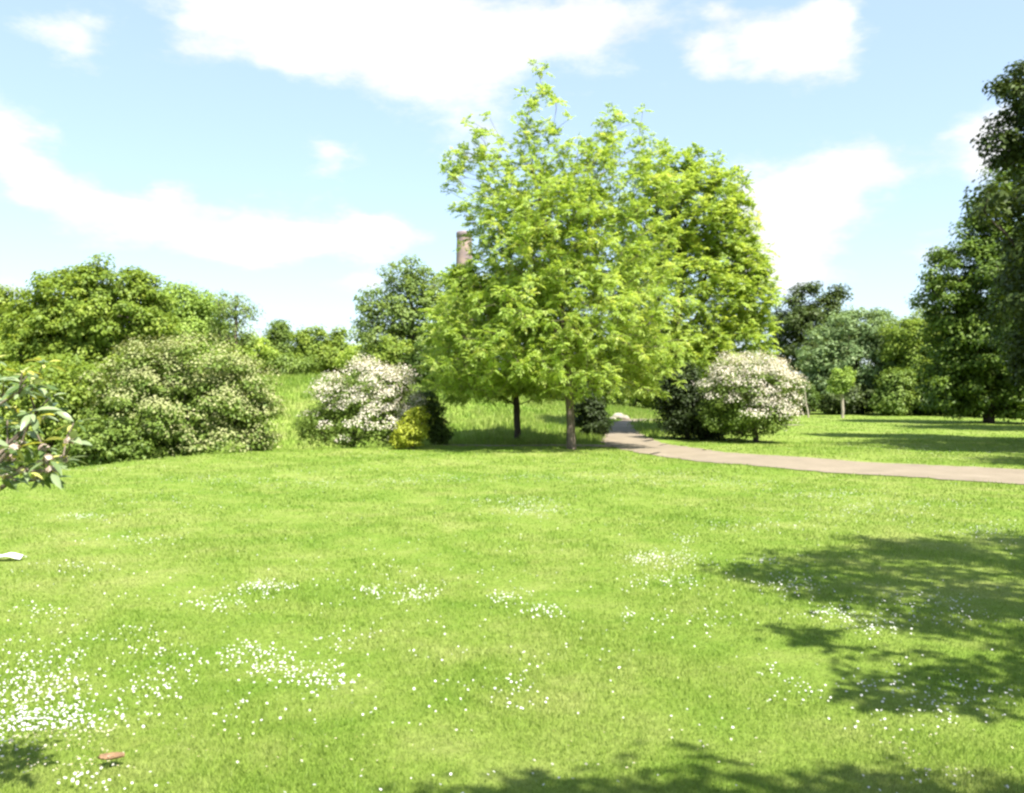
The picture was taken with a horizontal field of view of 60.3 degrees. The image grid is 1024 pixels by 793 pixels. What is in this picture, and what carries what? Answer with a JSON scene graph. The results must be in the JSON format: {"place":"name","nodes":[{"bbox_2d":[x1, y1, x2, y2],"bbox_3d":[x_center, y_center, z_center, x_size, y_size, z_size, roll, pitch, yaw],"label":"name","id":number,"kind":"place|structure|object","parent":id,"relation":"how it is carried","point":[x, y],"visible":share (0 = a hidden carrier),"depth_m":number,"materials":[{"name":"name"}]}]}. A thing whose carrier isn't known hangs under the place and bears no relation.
{"place":"outdoors","nodes":[
{"label":"outdoors","id":0,"kind":"place"},
{"bbox_2d":[0,553,26,558],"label":"paper scrap","id":1,"kind":"object","parent":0,"point":[16,555],"visible":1,"depth_m":8.57,"materials":[{"name":"white paper"}]},
{"bbox_2d":[0,376,1023,792],"bbox_3d":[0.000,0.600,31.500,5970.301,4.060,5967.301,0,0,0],"label":"ground","id":2,"kind":"structure","parent":0,"point":[770,654],"depth_m":6.33,"materials":[{"name":"green plant"}]},
{"bbox_2d":[0,333,11,369],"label":"bank bush","id":3,"kind":"object","parent":2,"relation":"on","point":[1,342],"visible":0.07,"depth_m":47.12,"materials":[{"name":"green plant"}]},
{"bbox_2d":[0,284,40,331],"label":"edge tree","id":4,"kind":"object","parent":2,"relation":"on","point":[6,298],"visible":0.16,"depth_m":53.12,"materials":[{"name":"green plant"}]},
{"bbox_2d":[0,355,96,490],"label":"leaved shrub","id":5,"kind":"object","parent":2,"relation":"on","point":[43,475],"visible":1,"depth_m":3.03,"materials":[{"name":"green plant"}]},
{"bbox_2d":[0,353,119,467],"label":"leafy shrub","id":6,"kind":"object","parent":2,"relation":"on","point":[75,395],"visible":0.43,"depth_m":26.75,"materials":[{"name":"green plant"}]},
{"bbox_2d":[3,343,134,392],"bbox_3d":[-21.542,-1.112,43.104,7.034,3.120,5.135,0,0,0],"label":"bank bush","id":7,"kind":"object","parent":2,"relation":"on","point":[84,357],"visible":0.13,"depth_m":42.29,"materials":[{"name":"green plant"}]},
{"bbox_2d":[0,252,182,371],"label":"round tree","id":8,"kind":"object","parent":2,"relation":"on","point":[93,310],"visible":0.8,"depth_m":43.45,"materials":[{"name":"green plant"}]},
{"bbox_2d":[51,413,167,468],"bbox_3d":[-11.124,1.396,24.575,3.047,1.886,2.140,0,0,0],"label":"pale leaved shrub","id":9,"kind":"object","parent":2,"relation":"on","point":[100,451],"visible":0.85,"depth_m":24.10,"materials":[{"name":"green plant"}]},
{"bbox_2d":[97,752,124,759],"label":"dead leaf","id":10,"kind":"object","parent":2,"relation":"on","point":[115,755],"visible":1,"depth_m":3.79,"materials":[{"name":"brown plant"}]},
{"bbox_2d":[76,330,290,458],"bbox_3d":[-9.732,0.079,26.413,5.758,4.263,5.619,0,0,44],"label":"cornel shrub","id":11,"kind":"object","parent":2,"relation":"on","point":[187,435],"visible":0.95,"depth_m":25.64,"materials":[{"name":"green plant"}]},
{"bbox_2d":[171,338,230,375],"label":"bank bush","id":12,"kind":"object","parent":2,"relation":"on","point":[208,351],"visible":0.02,"depth_m":51.45,"materials":[{"name":"green plant"}]},
{"bbox_2d":[153,280,254,357],"bbox_3d":[-20.243,-4.268,56.971,7.862,6.344,6.990,0,0,0],"label":"pale tree","id":13,"kind":"object","parent":2,"relation":"on","point":[194,313],"visible":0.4,"depth_m":55.91,"materials":[{"name":"green plant"}]},
{"bbox_2d":[204,289,265,362],"bbox_3d":[-17.222,-3.871,55.106,3.738,5.792,2.995,0,0,0],"label":"sparse tree","id":14,"kind":"object","parent":2,"relation":"on","point":[233,314],"visible":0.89,"depth_m":54.87,"materials":[{"name":"green plant"}]},
{"bbox_2d":[213,333,280,374],"bbox_3d":[-17.151,-2.497,55.949,5.172,3.236,4.412,0,0,0],"label":"bank bush","id":15,"kind":"object","parent":2,"relation":"on","point":[264,351],"visible":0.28,"depth_m":55.30,"materials":[{"name":"green plant"}]},
{"bbox_2d":[261,319,297,356],"bbox_3d":[-16.229,-3.321,62.047,3.416,4.339,3.384,0,0,-28],"label":"domed conifer","id":16,"kind":"object","parent":2,"relation":"on","point":[279,331],"visible":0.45,"depth_m":61.41,"materials":[{"name":"green plant"}]},
{"bbox_2d":[251,353,324,374],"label":"bank bush","id":17,"kind":"object","parent":2,"relation":"on","point":[285,364],"visible":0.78,"depth_m":55.94,"materials":[{"name":"green plant"}]},
{"bbox_2d":[285,323,334,373],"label":"bank bush","id":18,"kind":"object","parent":2,"relation":"on","point":[306,344],"visible":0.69,"depth_m":59.30,"materials":[{"name":"green plant"}]},
{"bbox_2d":[0,371,673,472],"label":"meadow grass","id":19,"kind":"structure","parent":2,"relation":"on","point":[538,438],"depth_m":38.79,"materials":[{"name":"green plant"}]},
{"bbox_2d":[315,325,359,373],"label":"bank bush","id":20,"kind":"object","parent":2,"relation":"on","point":[336,338],"visible":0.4,"depth_m":60.34,"materials":[{"name":"green plant"}]},
{"bbox_2d":[332,342,378,372],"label":"bank bush","id":21,"kind":"object","parent":2,"relation":"on","point":[346,361],"visible":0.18,"depth_m":56.94,"materials":[{"name":"green plant"}]},
{"bbox_2d":[285,351,429,448],"bbox_3d":[-4.874,0.247,28.628,4.183,3.420,3.604,0,0,-37],"label":"hawthorn bush","id":22,"kind":"object","parent":2,"relation":"on","point":[375,414],"visible":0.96,"depth_m":28.01,"materials":[{"name":"white plant"}]},
{"bbox_2d":[359,334,420,373],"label":"bank bush","id":23,"kind":"object","parent":2,"relation":"on","point":[392,347],"visible":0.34,"depth_m":49.74,"materials":[{"name":"green plant"}]},
{"bbox_2d":[349,254,458,360],"bbox_3d":[-6.091,-4.556,51.992,7.280,7.600,4.820,0,0,0],"label":"airy tree","id":24,"kind":"object","parent":2,"relation":"on","point":[403,311],"visible":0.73,"depth_m":51.28,"materials":[{"name":"green plant"}]},
{"bbox_2d":[389,404,430,449],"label":"golden shrub","id":25,"kind":"object","parent":2,"relation":"on","point":[414,434],"visible":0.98,"depth_m":26.71,"materials":[{"name":"yellow plant"}]},
{"bbox_2d":[393,340,452,386],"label":"bank bush","id":26,"kind":"object","parent":2,"relation":"on","point":[413,360],"visible":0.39,"depth_m":48.79,"materials":[{"name":"green plant"}]},
{"bbox_2d":[415,390,455,444],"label":"dark shrub","id":27,"kind":"object","parent":2,"relation":"on","point":[435,423],"visible":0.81,"depth_m":29.22,"materials":[{"name":"green plant"}]},
{"bbox_2d":[456,231,471,319],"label":"brick chimney","id":28,"kind":"object","parent":2,"relation":"on","point":[461,255],"visible":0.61,"depth_m":148.78,"materials":[{"name":"brick"}]},
{"bbox_2d":[414,259,602,439],"bbox_3d":[-0.036,-1.563,31.493,6.772,6.797,5.008,0,0,-27],"label":"slim tree","id":29,"kind":"object","parent":2,"relation":"on","point":[516,403],"visible":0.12,"depth_m":31.18,"materials":[{"name":"green plant"}]},
{"bbox_2d":[0,444,1021,792],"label":"daisies","id":30,"kind":"object","parent":2,"relation":"on","point":[122,716],"visible":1,"depth_m":5.04,"materials":[{"name":"white plant"}]},
{"bbox_2d":[418,58,704,448],"bbox_3d":[1.502,-4.203,26.908,8.432,12.102,6.902,0,0,-44],"label":"young ash tree","id":31,"kind":"object","parent":2,"relation":"on","point":[551,281],"visible":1,"depth_m":25.95,"materials":[{"name":"green plant"}]},
{"bbox_2d":[261,366,886,409],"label":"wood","id":32,"kind":"object","parent":2,"relation":"on","point":[633,400],"depth_m":112.46,"materials":[{"name":"green plant"}]},
{"bbox_2d":[550,365,632,405],"bbox_3d":[5.072,-1.041,62.961,7.291,4.054,5.975,0,0,-20],"label":"bank bush","id":33,"kind":"object","parent":2,"relation":"on","point":[617,399],"visible":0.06,"depth_m":62.19,"materials":[{"name":"green plant"}]},
{"bbox_2d":[573,391,612,436],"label":"yew bush","id":34,"kind":"object","parent":2,"relation":"on","point":[592,417],"visible":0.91,"depth_m":33.60,"materials":[{"name":"green plant"}]},
{"bbox_2d":[613,413,623,418],"bbox_3d":[5.389,1.035,44.600,0.694,0.418,0.451,0,0,0],"label":"stone","id":35,"kind":"object","parent":2,"relation":"on","point":[617,415],"visible":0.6,"depth_m":44.45,"materials":[{"name":"grey stone"}]},
{"bbox_2d":[619,415,629,419],"bbox_3d":[5.648,1.088,44.300,0.562,0.314,0.310,0,0,0],"label":"stone","id":36,"kind":"object","parent":2,"relation":"on","point":[624,417],"visible":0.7,"depth_m":44.19,"materials":[{"name":"grey stone"}]},
{"bbox_2d":[596,373,661,410],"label":"bank bush","id":37,"kind":"object","parent":2,"relation":"on","point":[648,400],"visible":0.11,"depth_m":65.20,"materials":[{"name":"green plant"}]},
{"bbox_2d":[603,136,786,431],"bbox_3d":[7.316,-4.493,36.885,8.169,12.501,6.440,0,0,0],"label":"broad ash tree","id":38,"kind":"object","parent":2,"relation":"on","point":[738,324],"visible":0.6,"depth_m":36.05,"materials":[{"name":"green plant"}]},
{"bbox_2d":[647,360,751,440],"bbox_3d":[7.033,0.258,32.511,4.143,3.188,2.701,0,0,0],"label":"yew bush","id":39,"kind":"object","parent":2,"relation":"on","point":[683,422],"visible":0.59,"depth_m":32.05,"materials":[{"name":"green plant"}]},
{"bbox_2d":[691,350,811,442],"bbox_3d":[8.287,0.090,30.518,3.602,3.534,3.486,0,0,39],"label":"hawthorn bush","id":40,"kind":"object","parent":2,"relation":"on","point":[737,406],"visible":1,"depth_m":30.00,"materials":[{"name":"white plant"}]},
{"bbox_2d":[779,378,823,414],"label":"bush","id":41,"kind":"object","parent":2,"relation":"on","point":[812,396],"visible":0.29,"depth_m":74.67,"materials":[{"name":"green plant"}]},
{"bbox_2d":[804,388,808,417],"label":"bare stem","id":42,"kind":"object","parent":2,"relation":"on","point":[806,405],"visible":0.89,"depth_m":65.96,"materials":[{"name":"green plant"}]},
{"bbox_2d":[764,281,873,411],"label":"dark tree","id":43,"kind":"object","parent":2,"relation":"on","point":[797,319],"visible":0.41,"depth_m":91.08,"materials":[{"name":"green plant"}]},
{"bbox_2d":[825,365,856,417],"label":"sapling","id":44,"kind":"object","parent":2,"relation":"on","point":[841,382],"visible":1,"depth_m":65.71,"materials":[{"name":"green plant"}]},
{"bbox_2d":[814,382,876,414],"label":"bush","id":45,"kind":"object","parent":2,"relation":"on","point":[853,395],"visible":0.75,"depth_m":76.44,"materials":[{"name":"green plant"}]},
{"bbox_2d":[794,304,912,413],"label":"willow tree","id":46,"kind":"object","parent":2,"relation":"on","point":[840,349],"visible":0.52,"depth_m":78.38,"materials":[{"name":"green plant"}]},
{"bbox_2d":[863,367,920,415],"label":"bush","id":47,"kind":"object","parent":2,"relation":"on","point":[893,396],"visible":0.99,"depth_m":72.21,"materials":[{"name":"green plant"}]},
{"bbox_2d":[872,307,951,413],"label":"green tree","id":48,"kind":"object","parent":2,"relation":"on","point":[895,347],"visible":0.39,"depth_m":74.12,"materials":[{"name":"green plant"}]},
{"bbox_2d":[904,375,948,415],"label":"bush","id":49,"kind":"object","parent":2,"relation":"on","point":[915,410],"visible":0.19,"depth_m":72.78,"materials":[{"name":"green plant"}]},
{"bbox_2d":[904,155,1023,423],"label":"dark tree","id":50,"kind":"object","parent":2,"relation":"on","point":[963,374],"visible":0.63,"depth_m":51.08,"materials":[{"name":"green plant"}]},
{"bbox_2d":[958,175,1023,336],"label":"lawn tree","id":51,"kind":"object","parent":2,"relation":"on","point":[1014,296],"visible":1,"depth_m":25.95,"materials":[{"name":"green plant"}]},
{"bbox_2d":[970,59,1023,389],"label":"copper tree","id":52,"kind":"object","parent":2,"relation":"on","point":[1007,89],"visible":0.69,"depth_m":30.14,"materials":[{"name":"green plant"}]},
{"bbox_2d":[975,231,1019,375],"bbox_3d":[27.765,-5.102,40.891,10.887,13.925,10.570,0,0,33],"label":"lawn tree","id":53,"kind":"object","parent":2,"relation":"on","point":[1002,330],"visible":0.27,"depth_m":41.91,"materials":[{"name":"green plant"}]},
{"bbox_2d":[0,0,1023,373],"label":"sky","id":54,"kind":"structure","parent":0,"point":[280,154],"materials":[{"name":"blue"}]},
{"bbox_2d":[454,444,610,446],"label":"side path","id":55,"kind":"structure","parent":0,"point":[593,445],"depth_m":28.58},
{"bbox_2d":[601,419,1023,483],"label":"path","id":56,"kind":"structure","parent":0,"point":[622,435],"depth_m":20.87,"materials":[{"name":"beige gravel"}]},
{"bbox_2d":[610,407,1023,443],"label":"field grass","id":57,"kind":"structure","parent":0,"point":[908,425],"depth_m":42.50,"materials":[{"name":"green plant"}]}
]}

